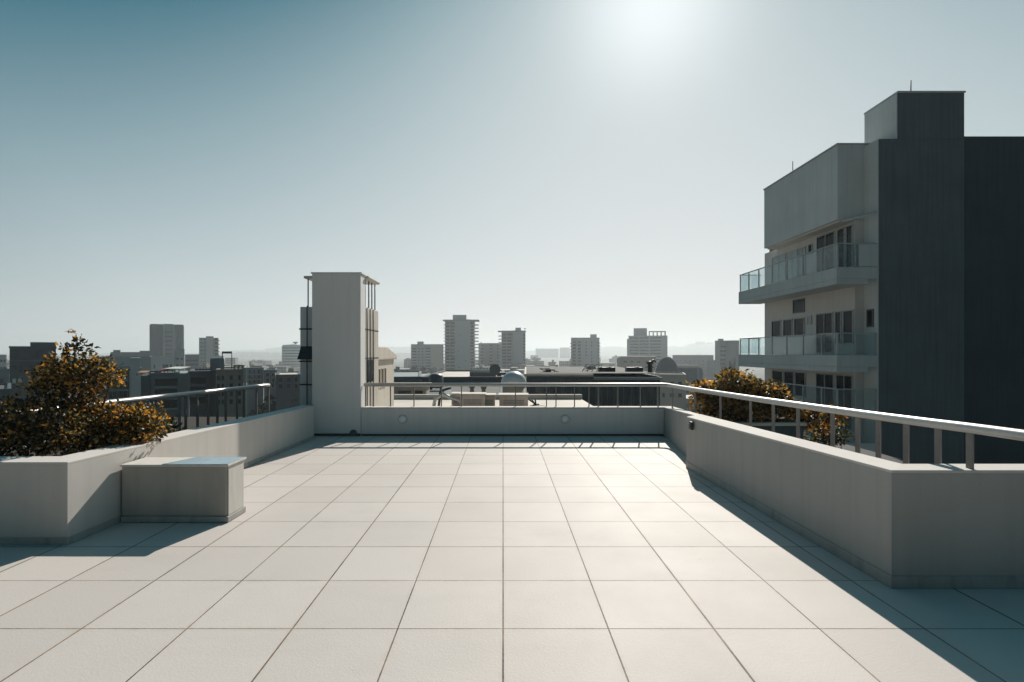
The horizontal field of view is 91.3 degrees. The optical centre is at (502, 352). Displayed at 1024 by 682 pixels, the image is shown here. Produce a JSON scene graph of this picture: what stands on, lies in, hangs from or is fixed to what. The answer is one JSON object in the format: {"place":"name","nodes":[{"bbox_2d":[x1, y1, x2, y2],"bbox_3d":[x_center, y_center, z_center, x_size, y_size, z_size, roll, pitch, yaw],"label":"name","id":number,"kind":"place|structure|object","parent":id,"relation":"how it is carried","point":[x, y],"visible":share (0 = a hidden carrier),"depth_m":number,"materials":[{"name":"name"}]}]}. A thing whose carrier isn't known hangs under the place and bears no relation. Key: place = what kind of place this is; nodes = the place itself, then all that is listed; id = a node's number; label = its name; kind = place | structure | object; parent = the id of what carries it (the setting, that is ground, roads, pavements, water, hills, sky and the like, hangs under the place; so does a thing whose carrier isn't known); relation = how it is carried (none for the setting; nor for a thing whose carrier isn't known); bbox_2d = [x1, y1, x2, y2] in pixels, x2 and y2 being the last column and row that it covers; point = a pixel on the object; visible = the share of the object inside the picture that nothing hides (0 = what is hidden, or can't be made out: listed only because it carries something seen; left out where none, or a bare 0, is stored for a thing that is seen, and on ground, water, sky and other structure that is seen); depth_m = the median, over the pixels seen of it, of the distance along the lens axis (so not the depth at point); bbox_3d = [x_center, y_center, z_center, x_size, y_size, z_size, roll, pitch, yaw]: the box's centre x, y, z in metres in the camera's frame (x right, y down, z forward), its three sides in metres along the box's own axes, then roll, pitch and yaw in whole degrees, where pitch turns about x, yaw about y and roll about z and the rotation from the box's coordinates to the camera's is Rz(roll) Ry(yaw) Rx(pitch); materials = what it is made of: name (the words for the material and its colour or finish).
{"place":"outdoors","nodes":[
{"label":"outdoors","id":0,"kind":"place"},
{"bbox_2d":[0,355,6,366],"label":"apartment block","id":1,"kind":"structure","parent":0,"point":[2,360],"depth_m":209.31,"materials":[{"name":"concrete"}]},
{"bbox_2d":[0,367,8,382],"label":"house","id":2,"kind":"structure","parent":0,"point":[4,374],"depth_m":109.59,"materials":[{"name":"grey concrete"}]},
{"bbox_2d":[0,383,10,410],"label":"house","id":3,"kind":"structure","parent":0,"point":[5,389],"depth_m":61.81,"materials":[{"name":"concrete"}]},
{"bbox_2d":[9,342,56,409],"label":"apartment block","id":4,"kind":"structure","parent":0,"point":[22,359],"depth_m":87.27,"materials":[{"name":"concrete"}]},
{"bbox_2d":[98,357,140,415],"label":"apartment block","id":5,"kind":"structure","parent":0,"point":[131,388],"depth_m":78.75,"materials":[{"name":"concrete"}]},
{"bbox_2d":[141,370,188,416],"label":"building","id":6,"kind":"structure","parent":0,"point":[162,382],"depth_m":65.37,"materials":[{"name":"concrete"}]},
{"bbox_2d":[185,354,198,370],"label":"apartment block","id":7,"kind":"structure","parent":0,"point":[191,361],"depth_m":298.02,"materials":[{"name":"concrete"}]},
{"bbox_2d":[225,358,237,364],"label":"house","id":8,"kind":"structure","parent":0,"point":[228,361],"depth_m":745.12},
{"bbox_2d":[254,360,271,365],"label":"house","id":9,"kind":"structure","parent":0,"point":[265,362],"depth_m":881.74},
{"bbox_2d":[271,366,290,372],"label":"house","id":10,"kind":"structure","parent":0,"point":[282,368],"depth_m":502.60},
{"bbox_2d":[282,342,299,367],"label":"office building","id":11,"kind":"structure","parent":0,"point":[290,353],"depth_m":641.14,"materials":[{"name":"grey concrete"}]},
{"bbox_2d":[6,352,714,357],"bbox_3d":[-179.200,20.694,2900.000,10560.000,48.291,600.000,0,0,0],"label":"hills","id":12,"kind":"structure","parent":0,"point":[272,355],"depth_m":2708.95,"materials":[{"name":"grey"}]},
{"bbox_2d":[0,342,764,355],"bbox_3d":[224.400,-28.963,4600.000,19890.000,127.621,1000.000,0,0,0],"label":"hills","id":13,"kind":"structure","parent":0,"point":[694,348],"depth_m":4307.91,"materials":[{"name":"grey"}]},
{"bbox_2d":[7,356,764,413],"bbox_3d":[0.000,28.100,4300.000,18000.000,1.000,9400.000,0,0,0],"label":"ground","id":14,"kind":"structure","parent":0,"point":[758,372],"depth_m":1491.97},
{"bbox_2d":[95,356,150,400],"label":"hall","id":15,"kind":"structure","parent":14,"relation":"on","point":[145,363],"depth_m":148.53,"materials":[{"name":"concrete"}]},
{"bbox_2d":[111,350,149,355],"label":"apartment block","id":16,"kind":"structure","parent":14,"relation":"on","point":[120,353],"depth_m":294.56,"materials":[{"name":"concrete"}]},
{"bbox_2d":[151,357,173,370],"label":"annexe","id":17,"kind":"structure","parent":14,"relation":"on","point":[158,363],"depth_m":217.50,"materials":[{"name":"concrete"}]},
{"bbox_2d":[149,324,183,356],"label":"office tower","id":18,"kind":"structure","parent":14,"relation":"on","point":[165,340],"depth_m":377.69,"materials":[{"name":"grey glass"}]},
{"bbox_2d":[174,349,184,370],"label":"apartment block","id":19,"kind":"structure","parent":14,"relation":"on","point":[178,357],"depth_m":228.96,"materials":[{"name":"concrete"}]},
{"bbox_2d":[199,336,219,366],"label":"apartment tower","id":20,"kind":"structure","parent":14,"relation":"on","point":[208,347],"depth_m":395.58,"materials":[{"name":"concrete"}]},
{"bbox_2d":[188,351,231,416],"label":"building","id":21,"kind":"structure","parent":14,"relation":"on","point":[202,379],"depth_m":66.23,"materials":[{"name":"concrete"}]},
{"bbox_2d":[215,366,246,416],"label":"building","id":22,"kind":"structure","parent":14,"relation":"on","point":[226,377],"depth_m":64.39,"materials":[{"name":"concrete"}]},
{"bbox_2d":[247,366,263,416],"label":"flats","id":23,"kind":"structure","parent":14,"relation":"on","point":[254,375],"depth_m":119.08,"materials":[{"name":"concrete"}]},
{"bbox_2d":[264,368,276,411],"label":"flats","id":24,"kind":"structure","parent":14,"relation":"on","point":[269,375],"depth_m":111.50,"materials":[{"name":"concrete"}]},
{"bbox_2d":[276,372,299,410],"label":"house","id":25,"kind":"structure","parent":14,"relation":"on","point":[287,387],"depth_m":94.18,"materials":[{"name":"grey concrete"}]},
{"bbox_2d":[6,363,740,416],"bbox_3d":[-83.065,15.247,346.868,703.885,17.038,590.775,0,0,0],"label":"city trees","id":26,"kind":"object","parent":14,"relation":"on","point":[263,407],"visible":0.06,"depth_m":114.65,"materials":[{"name":"green plant"}]},
{"bbox_2d":[411,341,443,372],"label":"apartment block","id":27,"kind":"structure","parent":14,"relation":"on","point":[427,356],"depth_m":517.94,"materials":[{"name":"concrete"}]},
{"bbox_2d":[443,315,479,369],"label":"apartment tower","id":28,"kind":"structure","parent":14,"relation":"on","point":[460,341],"depth_m":448.40,"materials":[{"name":"concrete"}]},
{"bbox_2d":[498,328,525,368],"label":"apartment tower","id":29,"kind":"structure","parent":14,"relation":"on","point":[512,345],"depth_m":453.60,"materials":[{"name":"concrete"}]},
{"bbox_2d":[501,367,525,378],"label":"house","id":30,"kind":"structure","parent":14,"relation":"on","point":[521,371],"depth_m":381.78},
{"bbox_2d":[535,349,557,357],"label":"slab block","id":31,"kind":"structure","parent":14,"relation":"on","point":[546,353],"depth_m":2500.00,"materials":[{"name":"concrete"}]},
{"bbox_2d":[560,348,569,357],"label":"slab block","id":32,"kind":"structure","parent":14,"relation":"on","point":[564,352],"depth_m":2450.00,"materials":[{"name":"concrete"}]},
{"bbox_2d":[524,367,662,405],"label":"office block","id":33,"kind":"structure","parent":14,"relation":"on","point":[629,396],"depth_m":33.77,"materials":[{"name":"concrete"}]},
{"bbox_2d":[535,387,544,393],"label":"window","id":34,"kind":"structure","parent":33,"relation":"in","point":[538,390],"depth_m":33.94,"materials":[{"name":"black glass"}]},
{"bbox_2d":[549,387,561,393],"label":"window","id":35,"kind":"structure","parent":33,"relation":"in","point":[551,389],"depth_m":33.88,"materials":[{"name":"black glass"}]},
{"bbox_2d":[566,387,576,393],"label":"window","id":36,"kind":"structure","parent":33,"relation":"in","point":[569,390],"depth_m":33.83,"materials":[{"name":"black glass"}]},
{"bbox_2d":[581,387,595,405],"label":"window","id":37,"kind":"structure","parent":33,"relation":"in","point":[584,390],"depth_m":33.78,"materials":[{"name":"black glass"}]},
{"bbox_2d":[598,366,614,371],"bbox_3d":[7.659,1.232,37.000,1.200,0.380,0.600,0,0,0],"label":"cooling unit","id":38,"kind":"object","parent":33,"relation":"on","point":[607,369],"visible":0.96,"depth_m":36.70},
{"bbox_2d":[601,387,613,405],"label":"window","id":39,"kind":"structure","parent":33,"relation":"in","point":[607,393],"depth_m":33.72,"materials":[{"name":"black glass"}]},
{"bbox_2d":[619,387,628,405],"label":"window","id":40,"kind":"structure","parent":33,"relation":"in","point":[623,391],"depth_m":33.67,"materials":[{"name":"black glass"}]},
{"bbox_2d":[625,366,642,371],"bbox_3d":[9.694,1.232,37.000,1.200,0.380,0.600,0,0,0],"label":"cooling unit","id":41,"kind":"object","parent":33,"relation":"on","point":[634,369],"visible":1,"depth_m":36.70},
{"bbox_2d":[633,387,642,405],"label":"window","id":42,"kind":"structure","parent":33,"relation":"in","point":[636,390],"depth_m":33.63,"materials":[{"name":"black glass"}]},
{"bbox_2d":[647,387,653,405],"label":"window","id":43,"kind":"structure","parent":33,"relation":"in","point":[650,390],"depth_m":33.59,"materials":[{"name":"black glass"}]},
{"bbox_2d":[617,356,656,374],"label":"building","id":44,"kind":"structure","parent":14,"relation":"on","point":[629,361],"depth_m":297.71,"materials":[{"name":"concrete"}]},
{"bbox_2d":[627,328,667,366],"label":"apartment tower","id":45,"kind":"structure","parent":14,"relation":"on","point":[640,342],"depth_m":485.87,"materials":[{"name":"concrete"}]},
{"bbox_2d":[677,365,702,386],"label":"hall","id":46,"kind":"structure","parent":14,"relation":"on","point":[693,372],"depth_m":207.56,"materials":[{"name":"concrete"}]},
{"bbox_2d":[672,355,713,378],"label":"apartment block","id":47,"kind":"structure","parent":14,"relation":"on","point":[701,360],"depth_m":512.83,"materials":[{"name":"concrete"}]},
{"bbox_2d":[686,395,708,412],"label":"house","id":48,"kind":"structure","parent":14,"relation":"on","point":[688,405],"depth_m":174.60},
{"bbox_2d":[707,360,714,379],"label":"apartment block","id":49,"kind":"structure","parent":14,"relation":"on","point":[710,369],"depth_m":418.97,"materials":[{"name":"concrete"}]},
{"bbox_2d":[715,339,738,378],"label":"office tower","id":50,"kind":"structure","parent":14,"relation":"on","point":[726,351],"depth_m":345.88,"materials":[{"name":"concrete"}]},
{"bbox_2d":[404,358,410,367],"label":"house","id":51,"kind":"structure","parent":0,"point":[407,362],"depth_m":743.40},
{"bbox_2d":[394,371,421,382],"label":"hall","id":52,"kind":"structure","parent":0,"point":[407,376],"depth_m":61.97,"materials":[{"name":"grey concrete"}]},
{"bbox_2d":[430,390,451,393],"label":"house","id":53,"kind":"structure","parent":0,"point":[437,392],"depth_m":26.26,"materials":[{"name":"concrete"}]},
{"bbox_2d":[394,387,429,393],"bbox_3d":[-4.202,1.860,22.000,2.000,0.980,1.200,0,0,0],"label":"plant room","id":54,"kind":"object","parent":53,"relation":"on","point":[409,390],"visible":0.12,"depth_m":21.50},
{"bbox_2d":[421,370,503,382],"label":"office block","id":55,"kind":"structure","parent":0,"point":[456,376],"depth_m":52.00,"materials":[{"name":"grey concrete"}]},
{"bbox_2d":[470,370,506,375],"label":"plant cover","id":56,"kind":"object","parent":55,"relation":"on","point":[480,373],"visible":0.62,"depth_m":56.44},
{"bbox_2d":[489,364,500,374],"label":"satellite dish","id":57,"kind":"object","parent":55,"relation":"on","point":[494,369],"visible":1,"depth_m":54.78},
{"bbox_2d":[433,387,501,393],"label":"house","id":58,"kind":"structure","parent":0,"point":[496,390],"depth_m":32.78,"materials":[{"name":"concrete"}]},
{"bbox_2d":[429,373,442,389],"bbox_3d":[-4.154,1.872,31.000,0.900,1.140,0.900,0,0,0],"label":"water tank","id":59,"kind":"object","parent":58,"relation":"on","point":[436,378],"visible":0.76,"depth_m":30.64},
{"bbox_2d":[478,343,500,368],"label":"apartment block","id":60,"kind":"structure","parent":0,"point":[488,355],"depth_m":475.00,"materials":[{"name":"concrete"}]},
{"bbox_2d":[394,394,591,405],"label":"neighbour house","id":61,"kind":"structure","parent":0,"point":[427,399],"depth_m":18.45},
{"bbox_2d":[378,346,396,405],"bbox_3d":[-3.615,0.812,12.493,1.370,1.925,2.786,0,0,0],"label":"rooftop hut","id":62,"kind":"object","parent":61,"relation":"on","point":[386,355],"visible":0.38,"depth_m":12.72,"materials":[{"name":"paint"}]},
{"bbox_2d":[432,387,459,405],"bbox_3d":[-1.757,1.464,16.267,1.103,0.703,0.255,0,0,0],"label":"roof duct","id":63,"kind":"object","parent":61,"relation":"on","point":[436,398],"visible":0.68,"depth_m":16.16,"materials":[{"name":"metal"}]},
{"bbox_2d":[451,392,460,405],"bbox_3d":[-1.461,1.558,16.600,0.500,0.435,0.660,0,0,0],"label":"plant housing","id":64,"kind":"object","parent":61,"relation":"on","point":[456,395],"visible":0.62,"depth_m":16.30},
{"bbox_2d":[459,392,485,405],"bbox_3d":[-0.900,1.498,15.000,0.780,0.555,0.660,0,0,0],"label":"plant housing","id":65,"kind":"object","parent":61,"relation":"on","point":[473,398],"visible":0.67,"depth_m":14.70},
{"bbox_2d":[485,393,495,405],"bbox_3d":[-0.416,1.528,15.400,0.400,0.495,0.660,0,0,0],"label":"plant housing","id":66,"kind":"object","parent":61,"relation":"on","point":[489,399],"visible":0.5,"depth_m":15.10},
{"bbox_2d":[498,393,528,405],"bbox_3d":[0.319,1.518,15.200,0.920,0.515,0.660,0,0,0],"label":"plant housing","id":67,"kind":"object","parent":61,"relation":"on","point":[506,399],"visible":0.69,"depth_m":14.90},
{"bbox_2d":[0,436,1023,681],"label":"terrace floor","id":68,"kind":"structure","parent":0,"point":[486,558],"depth_m":3.36,"materials":[{"name":"tile"}]},
{"bbox_2d":[0,405,313,544],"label":"parapet wall","id":69,"kind":"structure","parent":68,"relation":"on","point":[61,500],"depth_m":4.44,"materials":[{"name":"paint"}]},
{"bbox_2d":[1,417,242,455],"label":"planting soil","id":70,"kind":"structure","parent":69,"relation":"in","point":[191,422],"depth_m":8.54,"materials":[{"name":"soil"}]},
{"bbox_2d":[0,388,108,455],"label":"flowering shrub","id":71,"kind":"object","parent":70,"relation":"on","point":[39,434],"visible":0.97,"depth_m":4.75,"materials":[{"name":"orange plant"}]},
{"bbox_2d":[15,329,127,453],"bbox_3d":[-4.361,0.486,5.140,0.993,1.460,0.700,0,0,0],"label":"flowering shrub","id":72,"kind":"object","parent":70,"relation":"on","point":[65,375],"visible":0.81,"depth_m":5.06,"materials":[{"name":"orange plant"}]},
{"bbox_2d":[54,398,172,454],"bbox_3d":[-4.019,0.850,5.226,1.057,0.735,0.920,0,0,0],"label":"flowering shrub","id":73,"kind":"object","parent":70,"relation":"on","point":[136,424],"visible":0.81,"depth_m":5.15,"materials":[{"name":"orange plant"}]},
{"bbox_2d":[163,414,186,433],"bbox_3d":[-4.377,1.013,6.597,0.296,0.401,0.243,0,0,0],"label":"flowering shrub","id":74,"kind":"object","parent":70,"relation":"on","point":[174,426],"visible":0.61,"depth_m":6.59,"materials":[{"name":"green plant"}]},
{"bbox_2d":[6,373,275,455],"bbox_3d":[-4.906,0.998,6.477,0.132,1.197,6.616,0,0,7],"label":"metal railing","id":75,"kind":"object","parent":69,"relation":"on","point":[178,395],"visible":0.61,"depth_m":7.83,"materials":[{"name":"metal"}]},
{"bbox_2d":[120,457,246,521],"bbox_3d":[-3.079,1.322,4.849,1.013,0.548,0.338,0,0,0],"label":"service box","id":76,"kind":"object","parent":68,"relation":"on","point":[182,489],"visible":1,"depth_m":4.70,"materials":[{"name":"concrete"}]},
{"bbox_2d":[297,272,379,435],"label":"stair tower","id":77,"kind":"structure","parent":68,"relation":"on","point":[338,357],"depth_m":9.55,"materials":[{"name":"white concrete"}]},
{"bbox_2d":[361,406,667,435],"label":"parapet wall","id":78,"kind":"structure","parent":68,"relation":"on","point":[522,421],"depth_m":9.58,"materials":[{"name":"paint"}]},
{"bbox_2d":[664,406,1023,588],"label":"parapet wall","id":79,"kind":"structure","parent":68,"relation":"on","point":[892,524],"depth_m":3.53,"materials":[{"name":"paint"}]},
{"bbox_2d":[364,383,1023,468],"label":"metal railing","id":80,"kind":"object","parent":79,"relation":"on","point":[970,430],"visible":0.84,"depth_m":4.81,"materials":[{"name":"metal"}]},
{"bbox_2d":[812,441,917,463],"bbox_3d":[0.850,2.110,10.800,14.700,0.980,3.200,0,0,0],"label":"ledge","id":81,"kind":"object","parent":79,"relation":"attached to","point":[867,452],"depth_m":10.86,"materials":[{"name":"concrete"}]},
{"bbox_2d":[712,416,806,438],"bbox_3d":[4.670,1.754,10.060,2.180,0.888,1.180,0,0,0],"label":"planter","id":82,"kind":"object","parent":81,"relation":"on","point":[783,426],"visible":0.21,"depth_m":9.52,"materials":[{"name":"concrete"}]},
{"bbox_2d":[685,366,828,426],"bbox_3d":[4.942,0.917,9.916,2.720,1.285,1.086,0,0,0],"label":"flowering shrub","id":83,"kind":"object","parent":82,"relation":"in","point":[735,409],"visible":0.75,"depth_m":9.72,"materials":[{"name":"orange plant"}]},
{"bbox_2d":[780,391,847,434],"bbox_3d":[6.114,1.198,9.902,1.374,0.868,0.588,0,0,0],"label":"flowering shrub","id":84,"kind":"object","parent":82,"relation":"in","point":[814,427],"visible":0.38,"depth_m":9.82,"materials":[{"name":"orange plant"}]},
{"bbox_2d":[803,423,854,448],"bbox_3d":[6.945,1.932,10.915,1.315,0.867,0.807,0,0,0],"label":"flowering shrub","id":85,"kind":"object","parent":81,"relation":"on","point":[816,437],"visible":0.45,"depth_m":10.78,"materials":[{"name":"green plant"}]},
{"bbox_2d":[0,0,1023,353],"label":"sky","id":86,"kind":"structure","parent":0,"point":[560,171],"materials":[{"name":"blue"}]},
{"bbox_2d":[501,371,525,392],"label":"dome tower","id":87,"kind":"structure","parent":0,"point":[513,377],"depth_m":21.59,"materials":[{"name":"metal"}]},
{"bbox_2d":[528,359,543,366],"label":"house","id":88,"kind":"structure","parent":0,"point":[535,363],"depth_m":693.24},
{"bbox_2d":[559,361,570,366],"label":"house","id":89,"kind":"structure","parent":0,"point":[564,363],"depth_m":637.67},
{"bbox_2d":[570,334,599,366],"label":"apartment tower","id":90,"kind":"structure","parent":0,"point":[584,351],"depth_m":463.21,"materials":[{"name":"concrete"}]},
{"bbox_2d":[656,356,677,371],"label":"domed building","id":91,"kind":"structure","parent":0,"point":[666,364],"depth_m":187.29,"materials":[{"name":"concrete"}]},
{"bbox_2d":[654,372,685,409],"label":"shed","id":92,"kind":"structure","parent":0,"point":[679,395],"depth_m":128.61,"materials":[{"name":"concrete"}]},
{"bbox_2d":[739,80,1023,463],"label":"apartment block","id":93,"kind":"structure","parent":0,"point":[894,263],"depth_m":17.12,"materials":[{"name":"painted concrete"},{"name":"glass"}]},
{"bbox_2d":[771,320,780,337],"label":"window","id":94,"kind":"structure","parent":93,"relation":"in","point":[776,324],"depth_m":22.68,"materials":[{"name":"black glass"}]},
{"bbox_2d":[772,370,782,390],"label":"window","id":95,"kind":"structure","parent":93,"relation":"in","point":[776,374],"depth_m":22.52,"materials":[{"name":"black glass"}]},
{"bbox_2d":[772,253,785,282],"bbox_3d":[12.406,-3.750,22.493,0.052,1.200,1.099,0,0,0],"label":"window","id":96,"kind":"structure","parent":93,"relation":"in","point":[779,270],"depth_m":22.43,"materials":[{"name":"glass"}]},
{"bbox_2d":[783,318,792,337],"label":"window","id":97,"kind":"structure","parent":93,"relation":"in","point":[787,323],"depth_m":21.76,"materials":[{"name":"black glass"}]},
{"bbox_2d":[784,371,793,394],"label":"window","id":98,"kind":"structure","parent":93,"relation":"in","point":[788,375],"depth_m":21.59,"materials":[{"name":"black glass"}]},
{"bbox_2d":[786,249,797,278],"bbox_3d":[12.406,-3.750,21.459,0.052,1.200,0.815,0,0,0],"label":"window","id":99,"kind":"structure","parent":93,"relation":"in","point":[792,263],"depth_m":21.43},
{"bbox_2d":[793,298,804,313],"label":"window","id":100,"kind":"structure","parent":93,"relation":"in","point":[799,304],"depth_m":20.92,"materials":[{"name":"black glass"}]},
{"bbox_2d":[794,317,804,336],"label":"window","id":101,"kind":"structure","parent":93,"relation":"in","point":[799,323],"depth_m":20.92,"materials":[{"name":"black glass"}]},
{"bbox_2d":[795,372,805,396],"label":"window","id":102,"kind":"structure","parent":93,"relation":"in","point":[800,377],"depth_m":20.85,"materials":[{"name":"black glass"}]},
{"bbox_2d":[798,246,805,276],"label":"window","id":103,"kind":"structure","parent":93,"relation":"in","point":[802,250],"depth_m":20.74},
{"bbox_2d":[815,312,832,353],"bbox_3d":[12.406,-0.735,19.299,0.052,1.570,1.019,0,0,0],"label":"window","id":104,"kind":"structure","parent":93,"relation":"in","point":[823,321],"depth_m":19.28,"materials":[{"name":"black glass"}]},
{"bbox_2d":[815,373,833,423],"bbox_3d":[12.406,1.810,19.271,0.052,1.980,1.076,0,0,0],"label":"window","id":105,"kind":"structure","parent":93,"relation":"in","point":[821,379],"depth_m":19.26,"materials":[{"name":"black glass"}]},
{"bbox_2d":[816,230,834,271],"bbox_3d":[12.406,-3.785,19.227,0.052,1.530,1.100,0,0,0],"label":"window","id":106,"kind":"structure","parent":93,"relation":"in","point":[827,239],"depth_m":19.17,"materials":[{"name":"grey glass"}]},
{"bbox_2d":[834,311,841,343],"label":"window","id":107,"kind":"structure","parent":93,"relation":"in","point":[837,314],"depth_m":18.49,"materials":[{"name":"black glass"}]},
{"bbox_2d":[836,227,844,266],"bbox_3d":[12.406,-3.785,18.348,0.052,1.530,0.434,0,0,0],"label":"window","id":108,"kind":"structure","parent":93,"relation":"in","point":[840,233],"depth_m":18.32,"materials":[{"name":"black glass"}]},
{"bbox_2d":[835,374,852,430],"bbox_3d":[12.406,1.810,18.169,0.052,1.980,0.903,0,0,0],"label":"window","id":109,"kind":"structure","parent":93,"relation":"in","point":[845,397],"depth_m":18.11,"materials":[{"name":"black glass"}]},
{"bbox_2d":[842,309,853,343],"bbox_3d":[12.406,-0.910,17.965,0.052,1.220,0.546,0,0,0],"label":"window","id":110,"kind":"structure","parent":93,"relation":"in","point":[847,315],"depth_m":17.96,"materials":[{"name":"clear glass"}]},
{"bbox_2d":[845,224,852,266],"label":"window","id":111,"kind":"structure","parent":93,"relation":"in","point":[848,229],"depth_m":17.90,"materials":[{"name":"black glass"}]},
{"bbox_2d":[866,309,873,326],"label":"window","id":112,"kind":"structure","parent":93,"relation":"in","point":[869,312],"depth_m":17.32,"materials":[{"name":"black glass"}]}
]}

